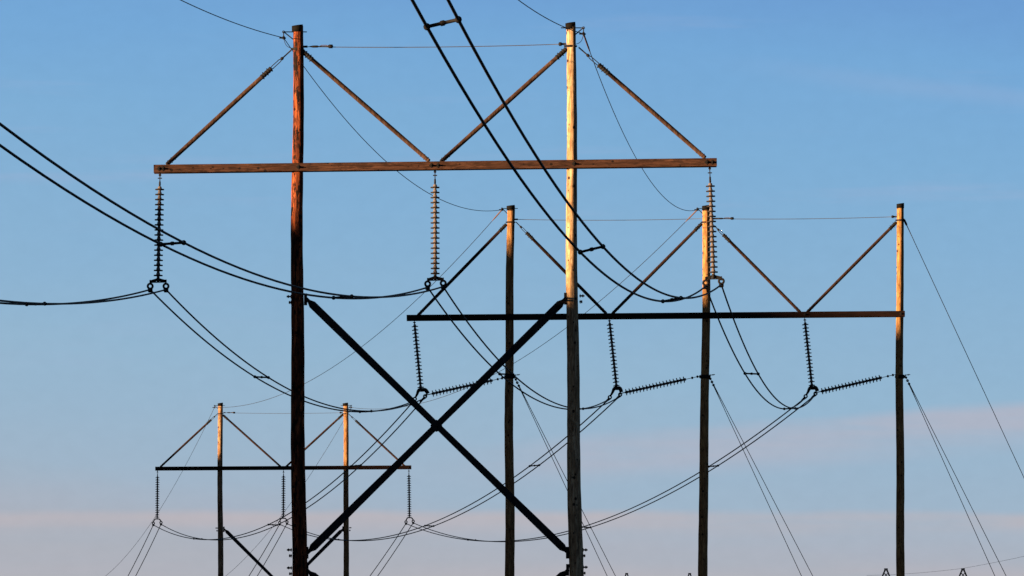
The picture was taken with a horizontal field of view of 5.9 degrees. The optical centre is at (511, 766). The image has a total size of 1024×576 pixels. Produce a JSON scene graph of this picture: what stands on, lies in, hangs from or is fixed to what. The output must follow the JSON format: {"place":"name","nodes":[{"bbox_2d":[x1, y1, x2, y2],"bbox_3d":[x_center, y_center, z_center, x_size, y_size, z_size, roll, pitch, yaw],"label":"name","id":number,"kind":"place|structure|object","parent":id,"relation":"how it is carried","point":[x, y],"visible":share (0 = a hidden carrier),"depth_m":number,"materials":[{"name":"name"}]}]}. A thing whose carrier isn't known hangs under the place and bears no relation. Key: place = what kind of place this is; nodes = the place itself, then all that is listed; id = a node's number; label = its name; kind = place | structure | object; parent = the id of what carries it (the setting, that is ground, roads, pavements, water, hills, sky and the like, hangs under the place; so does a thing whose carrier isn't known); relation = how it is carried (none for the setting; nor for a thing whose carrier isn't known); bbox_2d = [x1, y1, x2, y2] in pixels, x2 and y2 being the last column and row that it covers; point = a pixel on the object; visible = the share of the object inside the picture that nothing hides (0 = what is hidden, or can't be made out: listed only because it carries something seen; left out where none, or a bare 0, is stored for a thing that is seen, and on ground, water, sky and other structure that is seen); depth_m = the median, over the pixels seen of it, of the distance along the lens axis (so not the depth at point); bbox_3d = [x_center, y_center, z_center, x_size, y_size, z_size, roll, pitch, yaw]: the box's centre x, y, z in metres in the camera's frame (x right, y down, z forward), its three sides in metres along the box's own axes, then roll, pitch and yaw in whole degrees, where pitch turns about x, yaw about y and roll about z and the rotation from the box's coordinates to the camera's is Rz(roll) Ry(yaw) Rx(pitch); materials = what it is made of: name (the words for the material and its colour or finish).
{"place":"outdoors","nodes":[
{"label":"outdoors","id":0,"kind":"place"},
{"bbox_2d":[0,0,1023,575],"label":"sky","id":1,"kind":"structure","parent":0,"point":[807,110],"materials":[{"name":"blue"}]},
{"bbox_3d":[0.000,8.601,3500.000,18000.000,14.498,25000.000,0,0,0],"label":"ground","id":2,"kind":"structure","parent":0,"visible":0},
{"bbox_2d":[155,403,410,575],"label":"pole frame","id":3,"kind":"object","parent":2,"relation":"on","point":[219,467],"visible":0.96,"depth_m":629.47,"materials":[{"name":"brown wood"}]},
{"bbox_2d":[152,470,162,525],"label":"insulator string","id":4,"kind":"object","parent":3,"relation":"hanging from","point":[157,503],"visible":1,"depth_m":629.55,"materials":[{"name":"ceramic"}]},
{"bbox_2d":[128,526,159,575],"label":"twin conductor","id":5,"kind":"object","parent":4,"relation":"hanging from","point":[141,549],"visible":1,"depth_m":646.84,"materials":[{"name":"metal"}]},
{"bbox_2d":[107,409,213,574],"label":"ground wire","id":6,"kind":"object","parent":3,"relation":"attached to","point":[171,490],"visible":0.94,"depth_m":680.97,"materials":[{"name":"metal"}]},
{"bbox_2d":[278,470,288,525],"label":"insulator string","id":7,"kind":"object","parent":3,"relation":"hanging from","point":[283,500],"visible":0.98,"depth_m":629.56,"materials":[{"name":"ceramic"}]},
{"bbox_2d":[249,525,284,575],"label":"twin conductor","id":8,"kind":"object","parent":7,"relation":"hanging from","point":[265,549],"visible":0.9,"depth_m":644.76,"materials":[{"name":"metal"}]},
{"bbox_2d":[226,408,350,575],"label":"ground wire","id":9,"kind":"object","parent":3,"relation":"attached to","point":[290,503],"visible":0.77,"depth_m":693.73,"materials":[{"name":"metal"}]},
{"bbox_2d":[404,470,414,524],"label":"insulator string","id":10,"kind":"object","parent":3,"relation":"hanging from","point":[408,497],"visible":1,"depth_m":629.55,"materials":[{"name":"ceramic"}]},
{"bbox_2d":[370,524,412,575],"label":"twin conductor","id":11,"kind":"object","parent":10,"relation":"hanging from","point":[393,552],"visible":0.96,"depth_m":645.36,"materials":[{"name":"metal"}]},
{"bbox_2d":[406,399,809,541],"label":"twin conductor","id":12,"kind":"object","parent":10,"relation":"hanging from","point":[586,527],"visible":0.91,"depth_m":470.22,"materials":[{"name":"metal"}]},
{"bbox_2d":[154,22,716,575],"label":"pole frame","id":13,"kind":"object","parent":2,"relation":"on","point":[572,164],"visible":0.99,"depth_m":288.33,"materials":[{"name":"red wood"}]},
{"bbox_2d":[147,174,169,292],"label":"insulator string","id":14,"kind":"object","parent":13,"relation":"hanging from","point":[158,235],"visible":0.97,"depth_m":288.42,"materials":[{"name":"ceramic"}]},
{"bbox_2d":[0,289,165,305],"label":"twin conductor","id":15,"kind":"object","parent":14,"relation":"hanging from","point":[45,303],"visible":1,"depth_m":262.13,"materials":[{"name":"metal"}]},
{"bbox_2d":[154,291,423,412],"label":"twin conductor","id":16,"kind":"object","parent":14,"relation":"hanging from","point":[223,344],"visible":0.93,"depth_m":322.81,"materials":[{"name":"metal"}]},
{"bbox_2d":[181,0,283,37],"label":"ground wire","id":17,"kind":"object","parent":13,"relation":"attached to","point":[230,21],"visible":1,"depth_m":267.74,"materials":[{"name":"metal"}]},
{"bbox_2d":[284,39,498,210],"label":"ground wire","id":18,"kind":"object","parent":13,"relation":"attached to","point":[372,148],"visible":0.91,"depth_m":324.46,"materials":[{"name":"metal"}]},
{"bbox_2d":[424,170,446,289],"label":"insulator string","id":19,"kind":"object","parent":13,"relation":"hanging from","point":[435,277],"visible":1,"depth_m":288.42,"materials":[{"name":"ceramic"}]},
{"bbox_2d":[0,122,443,299],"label":"twin conductor","id":20,"kind":"object","parent":19,"relation":"hanging from","point":[338,296],"visible":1,"depth_m":198.96,"materials":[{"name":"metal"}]},
{"bbox_2d":[430,289,618,409],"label":"twin conductor","id":21,"kind":"object","parent":19,"relation":"hanging from","point":[493,354],"visible":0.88,"depth_m":321.85,"materials":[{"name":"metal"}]},
{"bbox_2d":[518,0,583,33],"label":"ground wire","id":22,"kind":"object","parent":13,"relation":"attached to","point":[549,19],"visible":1,"depth_m":264.65,"materials":[{"name":"metal"}]},
{"bbox_2d":[584,35,697,210],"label":"ground wire","id":23,"kind":"object","parent":13,"relation":"attached to","point":[619,124],"visible":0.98,"depth_m":315.19,"materials":[{"name":"metal"}]},
{"bbox_2d":[702,166,724,288],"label":"insulator string","id":24,"kind":"object","parent":13,"relation":"hanging from","point":[712,241],"visible":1,"depth_m":288.42,"materials":[{"name":"ceramic"}]},
{"bbox_2d":[410,0,721,302],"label":"twin conductor","id":25,"kind":"object","parent":24,"relation":"attached to","point":[428,26],"visible":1,"depth_m":166.80,"materials":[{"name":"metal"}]},
{"bbox_2d":[706,288,814,409],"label":"twin conductor","id":26,"kind":"object","parent":24,"relation":"hanging from","point":[758,374],"visible":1,"depth_m":321.95,"materials":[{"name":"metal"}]},
{"bbox_2d":[407,203,909,575],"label":"pole frame","id":27,"kind":"object","parent":2,"relation":"on","point":[705,315],"visible":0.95,"depth_m":406.06,"materials":[{"name":"orange wood"}]},
{"bbox_2d":[214,211,500,407],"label":"ground wire","id":28,"kind":"object","parent":27,"relation":"attached to","point":[386,326],"visible":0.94,"depth_m":470.59,"materials":[{"name":"metal"}]},
{"bbox_2d":[412,321,429,401],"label":"insulator string","id":29,"kind":"object","parent":27,"relation":"hanging from","point":[422,389],"visible":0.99,"depth_m":406.15,"materials":[{"name":"ceramic"}]},
{"bbox_2d":[154,402,420,539],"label":"twin conductor","id":30,"kind":"object","parent":29,"relation":"hanging from","point":[352,465],"visible":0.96,"depth_m":466.15,"materials":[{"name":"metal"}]},
{"bbox_2d":[427,377,502,396],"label":"insulator string","id":31,"kind":"object","parent":27,"relation":"attached to","point":[457,388],"visible":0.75,"depth_m":406.15,"materials":[{"name":"ceramic"}]},
{"bbox_2d":[351,210,696,408],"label":"ground wire","id":32,"kind":"object","parent":27,"relation":"attached to","point":[587,311],"visible":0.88,"depth_m":448.68,"materials":[{"name":"metal"}]},
{"bbox_2d":[515,378,615,575],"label":"guy wire","id":33,"kind":"object","parent":27,"relation":"attached to","point":[517,382],"visible":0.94,"depth_m":406.19,"materials":[{"name":"metal"}]},
{"bbox_2d":[604,319,622,402],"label":"insulator string","id":34,"kind":"object","parent":27,"relation":"hanging from","point":[617,386],"visible":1,"depth_m":406.15,"materials":[{"name":"ceramic"}]},
{"bbox_2d":[280,400,614,540],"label":"twin conductor","id":35,"kind":"object","parent":34,"relation":"hanging from","point":[478,499],"visible":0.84,"depth_m":477.04,"materials":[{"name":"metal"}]},
{"bbox_2d":[622,375,698,394],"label":"insulator string","id":36,"kind":"object","parent":27,"relation":"attached to","point":[653,386],"visible":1,"depth_m":406.15,"materials":[{"name":"ceramic"}]},
{"bbox_2d":[709,378,812,575],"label":"guy wire","id":37,"kind":"object","parent":27,"relation":"attached to","point":[713,385],"visible":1,"depth_m":406.19,"materials":[{"name":"metal"}]},
{"bbox_2d":[801,317,818,400],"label":"insulator string","id":38,"kind":"object","parent":27,"relation":"hanging from","point":[813,387],"visible":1,"depth_m":406.15,"materials":[{"name":"ceramic"}]},
{"bbox_2d":[817,374,894,393],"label":"insulator string","id":39,"kind":"object","parent":27,"relation":"attached to","point":[852,384],"visible":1,"depth_m":406.15,"materials":[{"name":"ceramic"}]},
{"bbox_2d":[905,376,1005,575],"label":"guy wire","id":40,"kind":"object","parent":27,"relation":"attached to","point":[907,380],"visible":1,"depth_m":406.19,"materials":[{"name":"metal"}]},
{"bbox_2d":[904,219,1023,476],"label":"guy wire","id":41,"kind":"object","parent":27,"relation":"attached to","point":[905,222],"visible":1,"depth_m":406.19,"materials":[{"name":"metal"}]},
{"bbox_2d":[882,568,966,575],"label":"lattice tower","id":42,"kind":"structure","parent":2,"relation":"on","point":[886,569],"depth_m":1680.72,"materials":[{"name":"metal"}]},
{"bbox_2d":[892,556,1023,574],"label":"ground wire","id":43,"kind":"object","parent":42,"relation":"attached to","point":[953,569],"visible":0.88,"depth_m":1720.02,"materials":[{"name":"metal"}]}
]}

